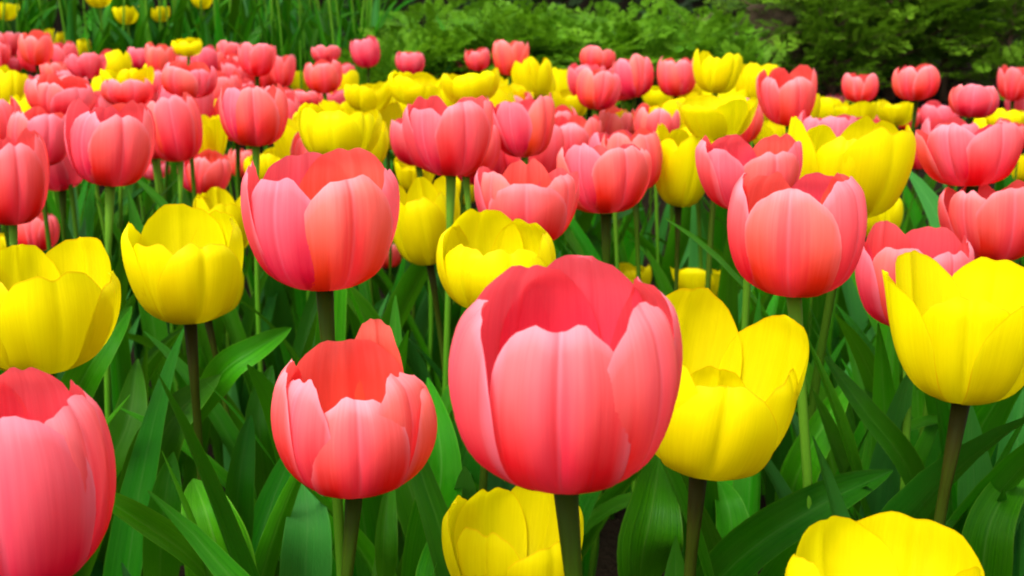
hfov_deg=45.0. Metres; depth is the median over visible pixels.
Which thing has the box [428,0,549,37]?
feathery shrub
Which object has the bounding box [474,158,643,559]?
tulip
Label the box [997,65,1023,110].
tulip
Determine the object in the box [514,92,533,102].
tulip
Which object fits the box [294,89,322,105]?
tulip
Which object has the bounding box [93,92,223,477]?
tulip
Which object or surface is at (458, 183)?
tulip
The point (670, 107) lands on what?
tulip
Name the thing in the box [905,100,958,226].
tulip
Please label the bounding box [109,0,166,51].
tulip
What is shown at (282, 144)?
tulip
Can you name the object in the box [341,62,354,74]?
tulip
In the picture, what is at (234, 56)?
tulip
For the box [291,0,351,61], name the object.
tulip
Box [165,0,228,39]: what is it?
tulip
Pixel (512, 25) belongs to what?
feathery shrub
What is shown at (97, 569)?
tulip plant
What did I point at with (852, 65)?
conifer shrub
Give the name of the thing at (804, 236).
tulip
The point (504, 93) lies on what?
tulip
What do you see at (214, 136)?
tulip
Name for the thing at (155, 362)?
tulip plant
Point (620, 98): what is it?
tulip
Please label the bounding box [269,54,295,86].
tulip
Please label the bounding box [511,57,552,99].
tulip
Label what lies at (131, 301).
tulip plant
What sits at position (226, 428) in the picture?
tulip plant
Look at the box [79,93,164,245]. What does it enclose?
tulip
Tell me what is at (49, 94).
tulip
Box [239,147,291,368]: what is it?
tulip
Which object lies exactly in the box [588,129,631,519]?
tulip
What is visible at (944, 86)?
conifer shrub
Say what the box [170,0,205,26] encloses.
tulip
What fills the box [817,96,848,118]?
tulip
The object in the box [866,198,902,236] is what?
tulip
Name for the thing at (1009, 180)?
tulip plant
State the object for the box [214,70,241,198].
tulip
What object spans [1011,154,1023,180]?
tulip
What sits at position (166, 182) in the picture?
tulip
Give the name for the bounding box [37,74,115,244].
tulip
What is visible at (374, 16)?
tulip
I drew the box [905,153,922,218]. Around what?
tulip
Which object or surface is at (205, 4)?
tulip
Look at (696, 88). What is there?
tulip
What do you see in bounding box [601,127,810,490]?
tulip
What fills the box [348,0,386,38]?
tulip
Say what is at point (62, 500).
tulip
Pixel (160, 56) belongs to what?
tulip
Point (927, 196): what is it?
tulip plant
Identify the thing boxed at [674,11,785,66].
feathery shrub
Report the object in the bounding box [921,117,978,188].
tulip
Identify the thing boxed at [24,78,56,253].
tulip
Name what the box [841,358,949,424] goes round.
tulip plant
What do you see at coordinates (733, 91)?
tulip
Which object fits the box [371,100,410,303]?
tulip
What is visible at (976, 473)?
tulip plant
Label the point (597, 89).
tulip
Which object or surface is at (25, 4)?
tulip
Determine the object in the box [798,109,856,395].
tulip
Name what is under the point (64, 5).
tulip
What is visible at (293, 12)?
tulip
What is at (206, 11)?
tulip
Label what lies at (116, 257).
tulip plant
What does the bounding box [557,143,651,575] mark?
tulip
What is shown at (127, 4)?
tulip
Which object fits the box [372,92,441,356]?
tulip
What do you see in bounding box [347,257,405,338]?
tulip plant
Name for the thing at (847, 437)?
tulip plant
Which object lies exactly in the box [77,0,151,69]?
tulip
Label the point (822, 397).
tulip plant
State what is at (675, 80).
tulip
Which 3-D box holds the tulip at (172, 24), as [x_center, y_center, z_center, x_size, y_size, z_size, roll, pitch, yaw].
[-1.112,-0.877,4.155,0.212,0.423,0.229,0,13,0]
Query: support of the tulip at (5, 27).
on the ground
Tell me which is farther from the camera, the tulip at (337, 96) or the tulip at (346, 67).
the tulip at (346, 67)
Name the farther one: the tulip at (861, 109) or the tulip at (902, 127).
the tulip at (902, 127)
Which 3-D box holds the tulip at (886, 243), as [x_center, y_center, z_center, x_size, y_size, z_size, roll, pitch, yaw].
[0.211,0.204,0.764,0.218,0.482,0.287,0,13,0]
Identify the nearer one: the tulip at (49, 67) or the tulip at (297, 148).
the tulip at (297, 148)
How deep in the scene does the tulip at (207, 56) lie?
2.77 m
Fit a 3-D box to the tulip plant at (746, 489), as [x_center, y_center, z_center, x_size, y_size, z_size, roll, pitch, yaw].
[0.127,0.217,0.788,0.255,0.434,0.217,-8,15,-30]
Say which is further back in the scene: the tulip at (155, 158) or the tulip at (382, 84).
the tulip at (382, 84)
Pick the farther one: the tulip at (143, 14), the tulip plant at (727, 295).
the tulip at (143, 14)
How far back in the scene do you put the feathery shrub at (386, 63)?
3.30 m
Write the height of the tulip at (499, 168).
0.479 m
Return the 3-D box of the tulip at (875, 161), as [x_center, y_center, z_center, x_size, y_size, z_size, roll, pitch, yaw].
[0.254,0.138,0.927,0.169,0.529,0.121,7,15,26]
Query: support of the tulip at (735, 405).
on the ground
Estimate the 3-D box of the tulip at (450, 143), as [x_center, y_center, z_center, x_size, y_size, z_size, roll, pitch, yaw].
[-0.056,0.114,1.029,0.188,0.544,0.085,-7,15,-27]
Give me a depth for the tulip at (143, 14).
3.43 m
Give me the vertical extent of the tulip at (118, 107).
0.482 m
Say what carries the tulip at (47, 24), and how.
on the ground
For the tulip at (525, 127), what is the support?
on the ground
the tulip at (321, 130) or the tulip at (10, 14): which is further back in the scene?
the tulip at (10, 14)
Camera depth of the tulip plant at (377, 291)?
1.89 m
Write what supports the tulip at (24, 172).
on the ground
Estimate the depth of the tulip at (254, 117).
1.20 m
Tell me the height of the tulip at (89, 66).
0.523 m
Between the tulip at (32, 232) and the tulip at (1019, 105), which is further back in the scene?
the tulip at (1019, 105)
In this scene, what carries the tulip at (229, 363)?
on the ground
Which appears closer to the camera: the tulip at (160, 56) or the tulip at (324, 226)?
the tulip at (324, 226)
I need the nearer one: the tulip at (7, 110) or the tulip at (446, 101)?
the tulip at (7, 110)
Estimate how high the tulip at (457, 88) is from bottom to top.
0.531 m
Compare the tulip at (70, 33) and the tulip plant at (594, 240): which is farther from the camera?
the tulip at (70, 33)
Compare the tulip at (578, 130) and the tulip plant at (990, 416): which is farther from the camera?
the tulip at (578, 130)
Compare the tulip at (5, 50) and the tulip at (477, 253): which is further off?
the tulip at (5, 50)
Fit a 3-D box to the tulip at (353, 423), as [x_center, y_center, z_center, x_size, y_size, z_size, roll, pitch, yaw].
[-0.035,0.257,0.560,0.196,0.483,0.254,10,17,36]
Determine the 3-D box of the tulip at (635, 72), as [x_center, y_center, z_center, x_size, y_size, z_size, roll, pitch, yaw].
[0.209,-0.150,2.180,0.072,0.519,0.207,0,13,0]
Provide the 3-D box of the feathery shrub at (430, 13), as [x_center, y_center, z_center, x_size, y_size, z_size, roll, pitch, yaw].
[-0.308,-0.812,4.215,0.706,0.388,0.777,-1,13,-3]
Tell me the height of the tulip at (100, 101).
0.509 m
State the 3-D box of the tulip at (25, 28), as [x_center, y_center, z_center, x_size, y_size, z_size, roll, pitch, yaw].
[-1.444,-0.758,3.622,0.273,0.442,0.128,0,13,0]
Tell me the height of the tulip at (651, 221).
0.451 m
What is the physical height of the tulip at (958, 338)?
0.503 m
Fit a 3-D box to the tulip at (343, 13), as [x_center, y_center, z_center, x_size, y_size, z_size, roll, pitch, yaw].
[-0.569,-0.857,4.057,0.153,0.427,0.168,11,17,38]
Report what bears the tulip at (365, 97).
on the ground
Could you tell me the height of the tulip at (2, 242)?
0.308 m
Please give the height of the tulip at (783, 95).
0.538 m
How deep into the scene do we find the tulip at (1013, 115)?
2.19 m
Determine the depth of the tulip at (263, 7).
4.42 m
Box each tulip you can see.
[0,0,19,33]
[0,0,28,74]
[0,0,56,56]
[0,32,19,55]
[0,43,10,64]
[0,53,3,233]
[0,65,52,193]
[0,96,114,261]
[0,128,182,416]
[0,233,5,248]
[0,237,131,398]
[0,367,206,575]
[1,20,6,32]
[5,56,21,71]
[7,106,127,306]
[9,93,30,112]
[16,0,56,73]
[17,51,50,211]
[18,0,92,62]
[18,29,68,247]
[18,179,161,250]
[20,0,43,32]
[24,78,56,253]
[25,74,131,301]
[27,75,52,195]
[28,0,47,29]
[29,0,58,29]
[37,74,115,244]
[39,61,67,74]
[41,28,53,40]
[48,155,82,241]
[52,32,64,43]
[52,40,78,188]
[54,91,111,246]
[57,70,92,80]
[58,0,113,54]
[60,0,90,37]
[63,0,92,41]
[64,98,220,575]
[65,53,106,205]
[66,66,177,360]
[77,0,91,56]
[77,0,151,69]
[78,78,192,329]
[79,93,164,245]
[83,0,104,52]
[86,0,120,54]
[88,0,132,49]
[88,0,134,48]
[91,76,130,331]
[93,49,118,204]
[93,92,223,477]
[93,94,145,358]
[105,49,131,218]
[107,0,210,46]
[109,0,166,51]
[110,0,138,47]
[112,103,125,258]
[116,160,169,215]
[121,204,334,575]
[127,47,151,218]
[128,83,317,575]
[129,0,172,45]
[131,0,220,46]
[138,177,164,227]
[140,64,152,202]
[145,42,189,203]
[145,179,155,221]
[147,255,682,575]
[149,0,169,28]
[151,153,186,476]
[152,61,252,467]
[152,68,187,203]
[156,0,199,45]
[157,148,461,575]
[158,83,213,195]
[164,161,183,353]
[165,0,172,33]
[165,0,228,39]
[168,37,202,206]
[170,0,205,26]
[172,0,186,40]
[175,0,226,37]
[175,54,234,154]
[177,149,243,443]
[181,187,290,471]
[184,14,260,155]
[188,45,217,192]
[191,0,219,24]
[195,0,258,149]
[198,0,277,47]
[198,114,263,303]
[204,0,249,35]
[204,272,243,417]
[208,0,228,43]
[212,98,243,392]
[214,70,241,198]
[216,50,226,187]
[217,40,251,150]
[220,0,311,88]
[221,57,253,272]
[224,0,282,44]
[224,145,267,262]
[226,53,237,189]
[235,78,262,311]
[237,42,275,314]
[239,0,254,33]
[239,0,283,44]
[239,102,477,513]
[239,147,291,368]
[245,0,264,29]
[251,74,274,151]
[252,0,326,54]
[261,85,294,272]
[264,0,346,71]
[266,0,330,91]
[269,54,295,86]
[271,319,436,575]
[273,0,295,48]
[273,115,349,339]
[280,0,302,70]
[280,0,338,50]
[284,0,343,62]
[286,92,300,335]
[290,132,389,317]
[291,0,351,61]
[291,28,317,92]
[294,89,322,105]
[295,120,388,319]
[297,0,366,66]
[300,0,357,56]
[304,59,342,99]
[304,209,600,575]
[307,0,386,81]
[311,45,340,62]
[313,2,365,38]
[319,89,345,104]
[319,100,362,112]
[330,70,358,93]
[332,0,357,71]
[335,0,382,35]
[337,0,379,66]
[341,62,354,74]
[344,83,391,334]
[347,95,492,393]
[347,176,459,425]
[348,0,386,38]
[350,35,394,170]
[355,0,396,38]
[360,0,422,19]
[361,80,387,287]
[368,0,378,35]
[369,0,412,31]
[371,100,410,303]
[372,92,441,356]
[377,67,499,396]
[382,241,400,284]
[388,70,452,385]
[389,118,460,386]
[393,51,424,193]
[394,157,444,353]
[401,93,554,382]
[410,460,583,575]
[430,63,451,77]
[436,16,469,75]
[441,90,454,106]
[450,150,505,348]
[456,176,474,212]
[459,124,500,210]
[465,48,489,73]
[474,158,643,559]
[489,86,514,106]
[492,39,528,85]
[498,81,533,99]
[500,76,512,85]
[504,125,563,172]
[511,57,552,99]
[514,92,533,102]
[546,76,555,98]
[552,67,568,92]
[553,89,586,115]
[554,114,601,253]
[555,105,633,259]
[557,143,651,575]
[567,63,605,120]
[576,68,630,259]
[580,45,615,116]
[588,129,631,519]
[598,105,653,266]
[599,217,718,283]
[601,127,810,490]
[608,67,630,262]
[609,71,624,249]
[611,103,705,290]
[612,54,653,261]
[616,110,659,265]
[617,287,808,575]
[618,123,742,279]
[620,49,742,296]
[639,56,695,286]
[642,86,671,281]
[648,91,698,232]
[655,123,739,295]
[659,171,1023,575]
[670,204,740,295]
[676,94,772,331]
[678,83,701,97]
[680,64,816,290]
[681,134,802,569]
[696,469,984,575]
[702,62,777,209]
[702,87,747,99]
[718,96,763,142]
[753,120,785,144]
[761,115,937,519]
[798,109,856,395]
[810,93,820,117]
[811,117,878,387]
[812,250,1023,575]
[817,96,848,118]
[825,94,845,102]
[833,101,879,323]
[835,122,1023,436]
[836,180,1023,446]
[842,73,943,221]
[855,221,1023,534]
[866,64,966,239]
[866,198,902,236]
[874,116,926,210]
[877,99,912,128]
[898,108,919,129]
[903,84,999,228]
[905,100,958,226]
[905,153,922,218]
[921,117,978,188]
[973,117,986,128]
[986,108,1023,191]
[994,117,1023,263]
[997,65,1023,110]
[1005,99,1023,180]
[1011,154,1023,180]
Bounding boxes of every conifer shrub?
[657,0,1006,96]
[718,0,815,23]
[722,2,812,70]
[751,0,900,103]
[788,0,1022,100]
[814,1,970,86]
[847,0,1023,100]
[933,0,1023,104]
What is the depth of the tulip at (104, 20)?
3.53 m
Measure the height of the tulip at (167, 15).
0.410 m
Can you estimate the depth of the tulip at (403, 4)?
4.30 m
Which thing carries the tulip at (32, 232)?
on the ground
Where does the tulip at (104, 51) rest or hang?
on the ground
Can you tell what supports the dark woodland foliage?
on the ground
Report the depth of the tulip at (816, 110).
1.91 m
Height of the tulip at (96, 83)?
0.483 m
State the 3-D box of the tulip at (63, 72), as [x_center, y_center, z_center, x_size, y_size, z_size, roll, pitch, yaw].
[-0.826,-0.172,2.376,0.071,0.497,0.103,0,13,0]
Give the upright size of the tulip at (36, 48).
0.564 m
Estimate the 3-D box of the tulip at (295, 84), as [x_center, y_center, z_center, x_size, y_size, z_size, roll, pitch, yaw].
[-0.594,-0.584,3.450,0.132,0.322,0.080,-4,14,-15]
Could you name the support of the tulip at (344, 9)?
on the ground
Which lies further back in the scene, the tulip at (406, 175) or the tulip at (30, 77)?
the tulip at (30, 77)
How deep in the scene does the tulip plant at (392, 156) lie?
1.85 m
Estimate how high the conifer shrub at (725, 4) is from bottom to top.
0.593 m
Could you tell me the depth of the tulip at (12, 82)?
2.10 m
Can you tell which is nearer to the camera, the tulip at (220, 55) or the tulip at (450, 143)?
the tulip at (450, 143)
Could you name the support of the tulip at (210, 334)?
on the ground
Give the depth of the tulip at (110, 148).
0.94 m
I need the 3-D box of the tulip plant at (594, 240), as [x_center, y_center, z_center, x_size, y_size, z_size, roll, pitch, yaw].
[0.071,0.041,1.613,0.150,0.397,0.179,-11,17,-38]
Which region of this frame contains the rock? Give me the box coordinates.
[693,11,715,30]
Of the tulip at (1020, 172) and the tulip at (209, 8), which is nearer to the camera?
the tulip at (1020, 172)
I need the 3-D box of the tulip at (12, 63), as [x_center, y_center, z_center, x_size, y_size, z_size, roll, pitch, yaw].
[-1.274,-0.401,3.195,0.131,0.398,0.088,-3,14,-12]
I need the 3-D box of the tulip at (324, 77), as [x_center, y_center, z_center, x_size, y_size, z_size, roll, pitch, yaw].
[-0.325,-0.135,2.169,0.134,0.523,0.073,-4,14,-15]
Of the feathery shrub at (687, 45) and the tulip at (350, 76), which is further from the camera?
the feathery shrub at (687, 45)
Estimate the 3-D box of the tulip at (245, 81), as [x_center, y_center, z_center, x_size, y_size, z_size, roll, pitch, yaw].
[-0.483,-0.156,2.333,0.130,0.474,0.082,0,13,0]
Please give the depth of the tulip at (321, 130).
1.13 m
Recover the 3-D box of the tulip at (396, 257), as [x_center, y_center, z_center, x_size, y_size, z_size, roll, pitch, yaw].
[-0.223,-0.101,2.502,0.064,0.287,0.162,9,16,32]
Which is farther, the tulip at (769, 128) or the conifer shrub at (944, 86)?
the conifer shrub at (944, 86)
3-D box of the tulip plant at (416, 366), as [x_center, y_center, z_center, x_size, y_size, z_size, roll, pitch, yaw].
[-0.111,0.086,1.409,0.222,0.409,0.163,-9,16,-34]
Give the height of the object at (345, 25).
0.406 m
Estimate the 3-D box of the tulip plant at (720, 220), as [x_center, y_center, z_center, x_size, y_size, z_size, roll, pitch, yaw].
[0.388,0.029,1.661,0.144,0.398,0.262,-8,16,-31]
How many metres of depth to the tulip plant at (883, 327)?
1.23 m
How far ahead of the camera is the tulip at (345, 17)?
4.11 m
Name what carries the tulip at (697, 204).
on the ground
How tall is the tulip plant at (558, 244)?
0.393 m
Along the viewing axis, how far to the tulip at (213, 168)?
1.67 m
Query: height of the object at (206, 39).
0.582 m
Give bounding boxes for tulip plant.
[0,217,103,575]
[42,178,177,302]
[54,186,125,238]
[55,182,136,260]
[73,394,130,575]
[78,180,104,247]
[103,327,183,575]
[120,330,451,575]
[123,293,139,352]
[127,189,210,565]
[143,289,346,541]
[148,271,248,382]
[206,295,402,575]
[223,270,294,383]
[285,285,390,339]
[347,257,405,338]
[359,302,432,384]
[373,279,380,300]
[390,152,395,161]
[397,250,560,560]
[474,293,868,552]
[553,188,648,264]
[554,228,628,508]
[561,219,639,491]
[564,211,618,247]
[568,208,645,250]
[576,209,601,259]
[591,213,612,241]
[639,231,666,244]
[646,232,797,412]
[665,218,902,476]
[680,295,867,575]
[702,211,870,336]
[749,293,768,325]
[751,286,875,442]
[761,295,844,494]
[764,326,912,520]
[806,304,917,475]
[808,320,855,434]
[808,336,1023,535]
[811,293,871,388]
[811,323,1023,523]
[814,405,1020,575]
[831,190,915,432]
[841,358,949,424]
[851,270,902,376]
[852,388,1023,575]
[909,171,939,227]
[1004,174,1023,266]
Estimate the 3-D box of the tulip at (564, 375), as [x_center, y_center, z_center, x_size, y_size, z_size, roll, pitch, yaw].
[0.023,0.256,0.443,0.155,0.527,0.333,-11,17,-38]
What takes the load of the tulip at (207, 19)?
on the ground
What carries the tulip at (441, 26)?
on the ground
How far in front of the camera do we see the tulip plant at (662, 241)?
1.86 m
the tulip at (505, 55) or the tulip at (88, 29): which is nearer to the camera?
the tulip at (505, 55)
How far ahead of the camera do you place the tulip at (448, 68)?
3.37 m
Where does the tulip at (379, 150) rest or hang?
on the ground
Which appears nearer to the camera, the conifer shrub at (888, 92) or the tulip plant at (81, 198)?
the tulip plant at (81, 198)
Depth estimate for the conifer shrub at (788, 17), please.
3.69 m
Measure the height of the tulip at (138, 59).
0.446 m
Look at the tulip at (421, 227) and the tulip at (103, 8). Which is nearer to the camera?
the tulip at (421, 227)
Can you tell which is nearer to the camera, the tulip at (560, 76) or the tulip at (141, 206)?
the tulip at (141, 206)
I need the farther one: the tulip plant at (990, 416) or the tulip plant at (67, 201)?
the tulip plant at (67, 201)
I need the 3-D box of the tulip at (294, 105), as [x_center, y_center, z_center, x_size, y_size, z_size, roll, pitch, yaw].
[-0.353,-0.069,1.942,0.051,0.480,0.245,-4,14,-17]
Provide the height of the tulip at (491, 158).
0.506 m
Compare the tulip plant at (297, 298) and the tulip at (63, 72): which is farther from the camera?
the tulip at (63, 72)
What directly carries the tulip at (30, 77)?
on the ground
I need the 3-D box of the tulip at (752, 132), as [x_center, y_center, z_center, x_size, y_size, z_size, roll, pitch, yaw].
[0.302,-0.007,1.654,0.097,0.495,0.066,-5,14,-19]
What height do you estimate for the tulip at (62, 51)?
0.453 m
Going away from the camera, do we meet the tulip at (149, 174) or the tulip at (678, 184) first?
the tulip at (678, 184)
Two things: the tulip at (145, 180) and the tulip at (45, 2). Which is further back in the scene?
the tulip at (45, 2)
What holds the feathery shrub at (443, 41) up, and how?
on the ground
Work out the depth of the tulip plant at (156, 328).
1.31 m
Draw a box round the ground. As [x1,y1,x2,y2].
[0,0,1023,575]
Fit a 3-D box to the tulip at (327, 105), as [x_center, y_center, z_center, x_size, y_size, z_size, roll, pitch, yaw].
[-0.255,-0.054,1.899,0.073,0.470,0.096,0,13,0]
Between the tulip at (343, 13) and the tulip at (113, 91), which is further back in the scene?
the tulip at (343, 13)
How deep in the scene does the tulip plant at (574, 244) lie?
1.45 m
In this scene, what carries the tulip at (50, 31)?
on the ground
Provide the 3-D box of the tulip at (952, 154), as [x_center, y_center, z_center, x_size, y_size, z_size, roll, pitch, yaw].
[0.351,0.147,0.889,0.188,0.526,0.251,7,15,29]
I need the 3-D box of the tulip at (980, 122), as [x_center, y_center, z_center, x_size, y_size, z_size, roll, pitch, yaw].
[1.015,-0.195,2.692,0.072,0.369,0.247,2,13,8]
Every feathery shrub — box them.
[337,10,475,163]
[342,0,491,51]
[355,1,503,82]
[372,0,620,75]
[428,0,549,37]
[445,0,631,112]
[482,0,619,34]
[525,0,676,117]
[538,0,686,36]
[543,4,769,116]
[594,0,763,106]
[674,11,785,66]
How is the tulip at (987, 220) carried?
on the ground
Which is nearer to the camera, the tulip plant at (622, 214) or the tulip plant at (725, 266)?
the tulip plant at (725, 266)
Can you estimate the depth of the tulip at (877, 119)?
2.42 m
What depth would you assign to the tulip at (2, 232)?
3.03 m
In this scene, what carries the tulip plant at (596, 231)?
on the ground
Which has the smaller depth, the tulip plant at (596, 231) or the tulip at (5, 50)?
the tulip plant at (596, 231)
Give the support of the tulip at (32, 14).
on the ground
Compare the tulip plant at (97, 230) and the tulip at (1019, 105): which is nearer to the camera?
the tulip plant at (97, 230)
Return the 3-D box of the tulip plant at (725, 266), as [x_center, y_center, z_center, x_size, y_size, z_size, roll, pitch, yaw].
[0.271,0.161,0.956,0.322,0.450,0.102,-8,15,-30]
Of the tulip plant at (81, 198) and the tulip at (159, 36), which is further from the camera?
the tulip at (159, 36)
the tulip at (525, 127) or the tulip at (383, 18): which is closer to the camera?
the tulip at (525, 127)
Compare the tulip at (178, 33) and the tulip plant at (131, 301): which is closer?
the tulip plant at (131, 301)
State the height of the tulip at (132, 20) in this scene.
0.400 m
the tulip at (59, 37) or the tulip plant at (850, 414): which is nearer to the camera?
the tulip plant at (850, 414)
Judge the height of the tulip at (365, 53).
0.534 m
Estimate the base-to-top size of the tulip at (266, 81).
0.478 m
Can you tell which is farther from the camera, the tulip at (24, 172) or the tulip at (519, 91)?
the tulip at (519, 91)
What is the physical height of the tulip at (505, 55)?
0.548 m
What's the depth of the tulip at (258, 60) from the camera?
2.09 m
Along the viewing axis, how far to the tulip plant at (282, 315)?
1.47 m
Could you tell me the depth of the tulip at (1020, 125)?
2.04 m
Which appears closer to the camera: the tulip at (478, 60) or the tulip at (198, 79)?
the tulip at (198, 79)
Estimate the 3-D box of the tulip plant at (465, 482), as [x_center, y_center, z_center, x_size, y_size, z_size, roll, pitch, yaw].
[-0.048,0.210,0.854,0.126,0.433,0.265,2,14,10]
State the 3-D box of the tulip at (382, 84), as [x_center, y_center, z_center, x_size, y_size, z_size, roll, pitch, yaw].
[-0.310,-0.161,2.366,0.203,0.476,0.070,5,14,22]
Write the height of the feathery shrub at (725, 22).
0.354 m
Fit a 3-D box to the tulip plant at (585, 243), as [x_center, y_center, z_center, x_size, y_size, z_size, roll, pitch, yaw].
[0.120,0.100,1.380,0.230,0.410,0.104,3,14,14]
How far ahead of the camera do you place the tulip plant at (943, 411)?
0.81 m
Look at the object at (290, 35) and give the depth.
3.66 m
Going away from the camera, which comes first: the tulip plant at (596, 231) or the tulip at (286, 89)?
the tulip plant at (596, 231)
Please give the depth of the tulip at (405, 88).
1.67 m
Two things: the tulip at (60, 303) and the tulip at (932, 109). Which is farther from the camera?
the tulip at (932, 109)
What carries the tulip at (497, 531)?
on the ground
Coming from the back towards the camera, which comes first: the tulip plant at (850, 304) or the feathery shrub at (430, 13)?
the feathery shrub at (430, 13)
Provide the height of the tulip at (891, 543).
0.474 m
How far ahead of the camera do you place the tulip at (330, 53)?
2.61 m
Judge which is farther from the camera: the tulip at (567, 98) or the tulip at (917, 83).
the tulip at (567, 98)
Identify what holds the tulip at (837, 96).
on the ground
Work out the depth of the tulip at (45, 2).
4.22 m
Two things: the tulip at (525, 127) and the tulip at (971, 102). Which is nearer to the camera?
the tulip at (525, 127)
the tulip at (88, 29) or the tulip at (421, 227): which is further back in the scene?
the tulip at (88, 29)
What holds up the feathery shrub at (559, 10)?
on the ground
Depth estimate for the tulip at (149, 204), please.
2.53 m
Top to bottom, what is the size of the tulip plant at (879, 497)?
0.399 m
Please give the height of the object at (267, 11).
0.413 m
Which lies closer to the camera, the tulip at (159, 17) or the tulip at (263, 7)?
the tulip at (159, 17)
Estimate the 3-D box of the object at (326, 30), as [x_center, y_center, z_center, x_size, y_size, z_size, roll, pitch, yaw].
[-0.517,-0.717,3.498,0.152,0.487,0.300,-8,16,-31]
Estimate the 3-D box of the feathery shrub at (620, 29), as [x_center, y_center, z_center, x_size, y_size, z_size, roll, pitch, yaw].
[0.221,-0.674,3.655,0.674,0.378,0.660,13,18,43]
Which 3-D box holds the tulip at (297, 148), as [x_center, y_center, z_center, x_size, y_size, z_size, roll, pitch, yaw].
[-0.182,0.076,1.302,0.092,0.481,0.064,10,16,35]
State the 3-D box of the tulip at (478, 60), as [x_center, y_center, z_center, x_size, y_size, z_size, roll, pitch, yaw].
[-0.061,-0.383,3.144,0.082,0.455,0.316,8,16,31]
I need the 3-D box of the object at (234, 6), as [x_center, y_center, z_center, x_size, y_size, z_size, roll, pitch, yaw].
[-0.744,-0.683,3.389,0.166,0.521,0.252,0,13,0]
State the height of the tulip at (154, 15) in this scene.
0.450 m
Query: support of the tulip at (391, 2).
on the ground
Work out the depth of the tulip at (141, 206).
2.67 m
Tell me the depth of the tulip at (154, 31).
3.50 m
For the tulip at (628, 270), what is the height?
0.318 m
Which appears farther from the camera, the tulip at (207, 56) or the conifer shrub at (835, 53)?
the conifer shrub at (835, 53)
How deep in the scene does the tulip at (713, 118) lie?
1.27 m
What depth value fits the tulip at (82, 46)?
4.85 m
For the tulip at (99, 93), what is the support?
on the ground
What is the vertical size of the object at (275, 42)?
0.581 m
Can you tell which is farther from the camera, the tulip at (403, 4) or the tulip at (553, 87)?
the tulip at (403, 4)
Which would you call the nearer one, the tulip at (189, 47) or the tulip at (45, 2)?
the tulip at (189, 47)
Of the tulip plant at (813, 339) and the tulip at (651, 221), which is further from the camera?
the tulip at (651, 221)
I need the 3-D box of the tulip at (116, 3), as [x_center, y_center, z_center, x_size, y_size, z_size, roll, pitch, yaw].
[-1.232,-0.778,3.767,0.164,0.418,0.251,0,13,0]
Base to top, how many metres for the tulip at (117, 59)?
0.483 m
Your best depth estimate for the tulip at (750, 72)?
1.92 m
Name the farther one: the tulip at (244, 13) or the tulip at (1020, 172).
the tulip at (244, 13)
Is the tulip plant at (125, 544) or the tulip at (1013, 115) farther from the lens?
the tulip at (1013, 115)
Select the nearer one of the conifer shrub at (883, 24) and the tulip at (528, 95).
the tulip at (528, 95)
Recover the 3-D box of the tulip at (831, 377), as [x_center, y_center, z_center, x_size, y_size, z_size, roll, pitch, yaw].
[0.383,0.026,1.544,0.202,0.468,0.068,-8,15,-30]
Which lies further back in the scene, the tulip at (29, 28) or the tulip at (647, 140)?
the tulip at (29, 28)
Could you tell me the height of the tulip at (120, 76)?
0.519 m
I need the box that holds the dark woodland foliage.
[20,0,1023,83]
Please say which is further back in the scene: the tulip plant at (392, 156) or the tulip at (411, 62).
the tulip at (411, 62)
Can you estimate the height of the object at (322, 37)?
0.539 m
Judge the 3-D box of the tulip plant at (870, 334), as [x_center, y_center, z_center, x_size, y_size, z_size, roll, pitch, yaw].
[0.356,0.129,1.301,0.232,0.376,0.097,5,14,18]
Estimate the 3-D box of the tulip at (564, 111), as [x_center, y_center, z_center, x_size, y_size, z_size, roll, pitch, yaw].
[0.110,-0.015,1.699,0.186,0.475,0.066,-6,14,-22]
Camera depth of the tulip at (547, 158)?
1.39 m
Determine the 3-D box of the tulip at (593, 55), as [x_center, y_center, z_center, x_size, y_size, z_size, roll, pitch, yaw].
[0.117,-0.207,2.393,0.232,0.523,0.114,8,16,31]
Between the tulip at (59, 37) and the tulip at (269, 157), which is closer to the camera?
the tulip at (269, 157)
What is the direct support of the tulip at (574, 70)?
on the ground
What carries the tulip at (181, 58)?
on the ground
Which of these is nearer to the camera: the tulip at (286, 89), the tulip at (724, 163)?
the tulip at (724, 163)
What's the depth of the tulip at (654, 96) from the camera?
2.69 m
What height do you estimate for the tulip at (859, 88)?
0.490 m
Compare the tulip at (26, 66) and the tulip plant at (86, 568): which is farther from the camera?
the tulip at (26, 66)
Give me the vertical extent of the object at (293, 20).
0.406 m
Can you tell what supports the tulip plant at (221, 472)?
on the ground
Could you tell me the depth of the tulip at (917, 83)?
1.80 m
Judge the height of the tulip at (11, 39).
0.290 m

